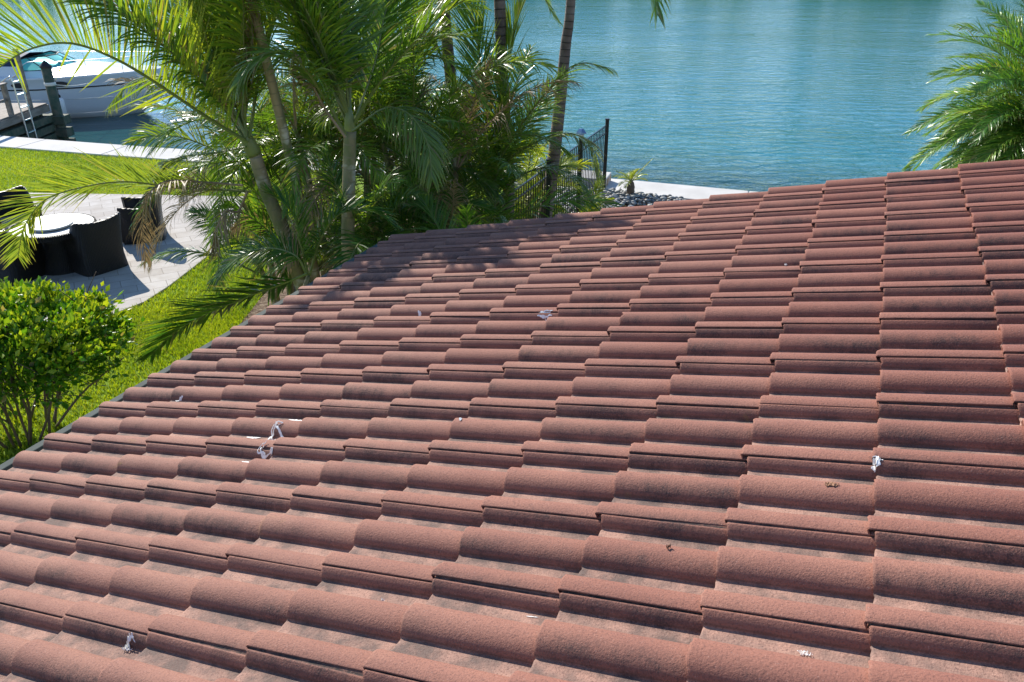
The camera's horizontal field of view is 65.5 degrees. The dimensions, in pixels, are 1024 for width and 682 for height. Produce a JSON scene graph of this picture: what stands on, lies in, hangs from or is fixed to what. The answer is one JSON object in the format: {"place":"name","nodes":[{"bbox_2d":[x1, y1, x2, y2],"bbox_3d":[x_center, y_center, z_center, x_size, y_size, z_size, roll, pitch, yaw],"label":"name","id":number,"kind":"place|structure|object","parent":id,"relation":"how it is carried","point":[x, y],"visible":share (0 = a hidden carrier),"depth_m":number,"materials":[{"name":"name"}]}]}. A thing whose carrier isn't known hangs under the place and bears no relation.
{"place":"outdoors","nodes":[
{"label":"outdoors","id":0,"kind":"place"},
{"bbox_2d":[12,193,242,329],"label":"patio","id":1,"kind":"structure","parent":0,"point":[135,283],"depth_m":13.19,"materials":[{"name":"white stone"}]},
{"bbox_2d":[0,185,41,229],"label":"wicker armchair","id":2,"kind":"object","parent":1,"relation":"on","point":[4,195],"visible":0.27,"depth_m":13.79,"materials":[{"name":"wicker"}]},
{"bbox_2d":[0,229,45,285],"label":"wicker armchair","id":3,"kind":"object","parent":1,"relation":"on","point":[15,269],"visible":0.59,"depth_m":12.15,"materials":[{"name":"wicker"}]},
{"bbox_2d":[7,213,96,275],"bbox_3d":[-7.200,-1.493,12.638,1.252,0.752,1.252,0,27,0],"label":"patio table","id":4,"kind":"object","parent":1,"relation":"on","point":[58,262],"visible":0.51,"depth_m":12.48,"materials":[{"name":"wicker"}]},
{"bbox_2d":[28,217,72,231],"bbox_3d":[-7.170,-1.804,12.379,0.624,0.048,0.624,0,27,0],"label":"turntable","id":5,"kind":"object","parent":4,"relation":"on","point":[52,224],"visible":0.86,"depth_m":12.37},
{"bbox_2d":[64,212,128,276],"bbox_3d":[-6.641,-1.591,12.620,0.753,0.884,0.785,18,32,32],"label":"wicker armchair","id":6,"kind":"object","parent":1,"relation":"on","point":[92,248],"visible":0.94,"depth_m":12.41,"materials":[{"name":"wicker"}]},
{"bbox_2d":[117,182,166,244],"bbox_3d":[-6.485,-2.247,13.916,0.753,0.884,0.785,-9,28,-16],"label":"wicker armchair","id":7,"kind":"object","parent":1,"relation":"on","point":[130,204],"visible":0.58,"depth_m":13.71,"materials":[{"name":"wicker"}]},
{"bbox_2d":[0,148,538,464],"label":"lawn","id":8,"kind":"structure","parent":0,"point":[78,407],"depth_m":11.26,"materials":[{"name":"plant"}]},
{"bbox_2d":[0,272,144,449],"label":"shrub","id":9,"kind":"object","parent":8,"relation":"on","point":[64,342],"visible":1,"depth_m":7.95,"materials":[{"name":"green plant"}]},
{"bbox_2d":[132,179,401,365],"bbox_3d":[-2.472,-0.272,8.068,2.846,2.706,0.882,-3,27,-7],"label":"young palm","id":10,"kind":"object","parent":8,"relation":"on","point":[202,314],"visible":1,"depth_m":7.79,"materials":[{"name":"green plant"}]},
{"bbox_2d":[241,209,522,322],"bbox_3d":[-1.850,-1.177,12.853,4.500,0.035,8.000,0,27,0],"label":"planting bed","id":11,"kind":"object","parent":8,"relation":"on","point":[261,304],"visible":0.09,"depth_m":11.60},
{"bbox_2d":[0,0,308,290],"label":"palm tree","id":12,"kind":"object","parent":11,"relation":"on","point":[213,34],"visible":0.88,"depth_m":7.98,"materials":[{"name":"green plant"}]},
{"bbox_2d":[122,60,359,272],"bbox_3d":[-3.617,-2.641,11.966,3.558,3.428,3.848,0,27,0],"label":"clustering palm","id":13,"kind":"object","parent":11,"relation":"on","point":[131,139],"visible":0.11,"depth_m":11.07,"materials":[{"name":"green plant"}]},
{"bbox_2d":[106,39,413,301],"bbox_3d":[-3.119,-2.153,10.567,3.643,3.818,3.468,-10,29,-19],"label":"clustering palm","id":14,"kind":"object","parent":11,"relation":"on","point":[263,144],"visible":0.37,"depth_m":9.82,"materials":[{"name":"green plant"}]},
{"bbox_2d":[142,153,384,304],"bbox_3d":[-3.141,-1.348,10.497,2.342,2.454,2.882,22,34,37],"label":"clustering palm","id":15,"kind":"object","parent":11,"relation":"on","point":[261,213],"visible":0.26,"depth_m":10.01,"materials":[{"name":"green plant"}]},
{"bbox_2d":[247,0,319,281],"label":"palm tree","id":16,"kind":"object","parent":11,"relation":"on","point":[278,109],"visible":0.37,"depth_m":8.59,"materials":[{"name":"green plant"}]},
{"bbox_2d":[142,0,535,267],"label":"clustering palm","id":17,"kind":"object","parent":11,"relation":"on","point":[311,147],"visible":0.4,"depth_m":9.10,"materials":[{"name":"green plant"}]},
{"bbox_2d":[203,7,481,274],"bbox_3d":[-2.039,-2.478,10.666,3.429,4.305,4.013,0,27,0],"label":"clustering palm","id":18,"kind":"object","parent":11,"relation":"on","point":[216,204],"visible":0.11,"depth_m":9.48,"materials":[{"name":"green plant"}]},
{"bbox_2d":[224,0,522,261],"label":"palm tree","id":19,"kind":"object","parent":11,"relation":"on","point":[319,31],"visible":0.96,"depth_m":7.43,"materials":[{"name":"green plant"}]},
{"bbox_2d":[247,141,501,285],"bbox_3d":[-1.529,-0.833,9.072,2.694,2.815,2.909,-13,30,-24],"label":"clustering palm","id":20,"kind":"object","parent":11,"relation":"on","point":[359,244],"visible":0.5,"depth_m":8.82,"materials":[{"name":"green plant"}]},
{"bbox_2d":[247,0,505,277],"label":"clustering palm","id":21,"kind":"object","parent":11,"relation":"on","point":[474,174],"visible":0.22,"depth_m":9.51,"materials":[{"name":"green plant"}]},
{"bbox_2d":[214,0,566,231],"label":"clustering palm","id":22,"kind":"object","parent":11,"relation":"on","point":[402,91],"visible":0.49,"depth_m":9.13,"materials":[{"name":"green plant"}]},
{"bbox_2d":[328,105,528,239],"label":"clustering palm","id":23,"kind":"object","parent":11,"relation":"on","point":[469,190],"visible":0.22,"depth_m":9.21,"materials":[{"name":"green plant"}]},
{"bbox_2d":[314,69,550,209],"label":"clustering palm","id":24,"kind":"object","parent":11,"relation":"on","point":[541,152],"visible":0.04,"depth_m":12.38,"materials":[{"name":"green plant"}]},
{"bbox_2d":[402,0,466,202],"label":"palm tree","id":25,"kind":"object","parent":11,"relation":"on","point":[450,48],"visible":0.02,"depth_m":10.26,"materials":[{"name":"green plant"}]},
{"bbox_2d":[408,187,508,229],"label":"clustering palm","id":26,"kind":"object","parent":11,"relation":"on","point":[465,211],"visible":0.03,"depth_m":8.53,"materials":[{"name":"green plant"}]},
{"bbox_2d":[338,31,585,222],"bbox_3d":[-0.515,-2.094,10.456,3.578,3.805,3.087,18,32,32],"label":"clustering palm","id":27,"kind":"object","parent":11,"relation":"on","point":[474,138],"visible":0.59,"depth_m":9.57,"materials":[{"name":"green plant"}]},
{"bbox_2d":[302,74,624,275],"bbox_3d":[-0.745,-1.458,9.750,3.967,3.318,3.236,20,33,35],"label":"clustering palm","id":28,"kind":"object","parent":11,"relation":"on","point":[565,200],"visible":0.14,"depth_m":9.54,"materials":[{"name":"green plant"}]},
{"bbox_2d":[403,0,618,219],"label":"palm tree","id":29,"kind":"object","parent":11,"relation":"on","point":[506,33],"visible":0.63,"depth_m":9.81,"materials":[{"name":"green plant"}]},
{"bbox_2d":[501,127,599,218],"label":"clustering palm","id":30,"kind":"object","parent":11,"relation":"on","point":[573,164],"visible":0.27,"depth_m":13.55,"materials":[{"name":"green plant"}]},
{"bbox_2d":[520,175,615,217],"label":"clustering palm","id":31,"kind":"object","parent":11,"relation":"on","point":[597,197],"visible":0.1,"depth_m":14.26,"materials":[{"name":"green plant"}]},
{"bbox_2d":[469,118,609,221],"bbox_3d":[0.672,-2.360,13.473,0.109,1.545,6.709,10,29,19],"label":"picket fence","id":32,"kind":"object","parent":8,"relation":"on","point":[582,148],"visible":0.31,"depth_m":14.45,"materials":[{"name":"metal"}]},
{"bbox_2d":[576,128,585,136],"bbox_3d":[1.249,-3.765,14.374,0.141,0.150,0.141,24,36,39],"label":"post lamp","id":33,"kind":"object","parent":32,"relation":"on","point":[581,131],"visible":0.7,"depth_m":14.34,"materials":[{"name":"blue glass"}]},
{"bbox_2d":[307,160,610,187],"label":"concrete platform","id":34,"kind":"structure","parent":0,"point":[608,177],"depth_m":16.98,"materials":[{"name":"white concrete"}]},
{"bbox_2d":[0,0,1023,192],"bbox_3d":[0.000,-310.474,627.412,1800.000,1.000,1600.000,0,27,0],"label":"water","id":35,"kind":"structure","parent":0,"point":[756,95],"depth_m":36.04,"materials":[{"name":"blue liquid"}]},
{"bbox_2d":[0,83,75,140],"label":"pier","id":36,"kind":"structure","parent":35,"relation":"on","point":[11,123],"depth_m":23.54,"materials":[{"name":"grey wood"}]},
{"bbox_2d":[1,74,37,138],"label":"ladder","id":37,"kind":"object","parent":36,"relation":"attached to","point":[24,106],"visible":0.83,"depth_m":22.72,"materials":[{"name":"metal"}]},
{"bbox_2d":[13,48,32,107],"bbox_3d":[-14.140,-7.583,23.015,0.120,1.650,0.120,0,27,0],"label":"mooring post","id":38,"kind":"object","parent":36,"relation":"on","point":[28,96],"visible":0.56,"depth_m":23.01,"materials":[{"name":"brown wood"}]},
{"bbox_2d":[39,60,68,139],"bbox_3d":[-13.930,-6.567,24.606,0.330,4.000,0.330,0,27,0],"label":"piling","id":39,"kind":"object","parent":35,"relation":"in","point":[50,86],"visible":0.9,"depth_m":24.01,"materials":[{"name":"brown wood"}]},
{"bbox_2d":[58,82,94,85],"bbox_3d":[-14.271,-8.377,25.869,0.022,0.612,4.228,-4,27,-8],"label":"mooring line","id":40,"kind":"object","parent":39,"relation":"attached to","point":[74,85],"visible":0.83,"depth_m":25.85,"materials":[{"name":"fabric"}]},
{"bbox_2d":[0,50,166,117],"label":"motor boat","id":41,"kind":"object","parent":35,"relation":"on","point":[89,100],"visible":0.59,"depth_m":28.00,"materials":[{"name":"white plastic"}]},
{"bbox_2d":[55,80,66,113],"bbox_3d":[-15.507,-8.318,27.288,0.250,1.143,0.253,0,27,0],"label":"boat fender","id":42,"kind":"object","parent":41,"relation":"hanging from","point":[63,106],"visible":0.52,"depth_m":27.31,"materials":[{"name":"white paint"}]},
{"bbox_2d":[536,0,669,217],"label":"palm tree","id":43,"kind":"object","parent":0,"point":[565,47],"visible":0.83,"depth_m":12.29,"materials":[{"name":"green plant"}]},
{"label":"ground","id":44,"kind":"structure","parent":0,"visible":0},
{"bbox_2d":[0,159,1023,681],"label":"house","id":45,"kind":"structure","parent":44,"relation":"on","point":[716,391],"depth_m":2.57,"materials":[{"name":"tile"}]},
{"bbox_2d":[122,632,134,650],"bbox_3d":[-1.052,0.829,2.187,0.031,0.041,0.037,19,32,32],"label":"paper scrap","id":46,"kind":"object","parent":45,"relation":"on","point":[129,637],"visible":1,"depth_m":2.19,"materials":[{"name":"white paper"}]},
{"bbox_2d":[257,440,272,458],"bbox_3d":[-0.975,0.437,3.120,0.073,0.058,0.100,-12,29,-22],"label":"paper scrap","id":47,"kind":"object","parent":45,"relation":"on","point":[263,455],"visible":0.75,"depth_m":3.13,"materials":[{"name":"white paper"}]},
{"bbox_2d":[268,421,283,439],"bbox_3d":[-0.971,0.383,3.269,0.091,0.057,0.130,0,27,0],"label":"paper scrap","id":48,"kind":"object","parent":45,"relation":"on","point":[279,431],"visible":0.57,"depth_m":3.29,"materials":[{"name":"white paper"}]},
{"bbox_2d":[537,310,551,319],"bbox_3d":[0.162,-0.128,3.873,0.076,0.048,0.038,13,30,24],"label":"paper scrap","id":49,"kind":"object","parent":45,"relation":"on","point":[543,316],"visible":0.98,"depth_m":3.87,"materials":[{"name":"white paper"}]},
{"bbox_2d":[797,650,812,655],"bbox_3d":[0.606,0.645,1.647,0.031,0.013,0.012,10,28,18],"label":"paper scrap","id":50,"kind":"object","parent":45,"relation":"on","point":[805,653],"visible":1,"depth_m":1.65,"materials":[{"name":"white paper"}]},
{"bbox_2d":[824,482,838,485],"bbox_3d":[0.838,0.374,2.085,0.035,0.010,0.023,0,27,0],"label":"dry leaf","id":51,"kind":"object","parent":45,"relation":"on","point":[830,483],"visible":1,"depth_m":2.08,"materials":[{"name":"brown plant"}]},
{"bbox_2d":[871,455,882,471],"bbox_3d":[0.979,0.331,2.141,0.021,0.042,0.028,-24,35,-39],"label":"paper scrap","id":52,"kind":"object","parent":45,"relation":"on","point":[877,459],"visible":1,"depth_m":2.14,"materials":[{"name":"white paper"}]},
{"bbox_2d":[555,187,686,213],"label":"river rocks","id":53,"kind":"object","parent":44,"relation":"on","point":[621,196],"visible":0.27,"depth_m":15.94,"materials":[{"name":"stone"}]},
{"bbox_2d":[614,158,652,194],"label":"palm","id":54,"kind":"object","parent":53,"relation":"on","point":[631,178],"visible":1,"depth_m":16.16,"materials":[{"name":"green plant"}]},
{"bbox_2d":[901,0,1023,171],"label":"date palm","id":55,"kind":"object","parent":44,"relation":"on","point":[993,125],"visible":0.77,"depth_m":9.92,"materials":[{"name":"green plant"}]},
{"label":"seawall","id":56,"kind":"structure","parent":0,"visible":0},
{"bbox_2d":[0,136,754,199],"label":"seawall cap","id":57,"kind":"object","parent":56,"relation":"on","point":[688,192],"visible":0.2,"depth_m":19.47,"materials":[{"name":"concrete"}]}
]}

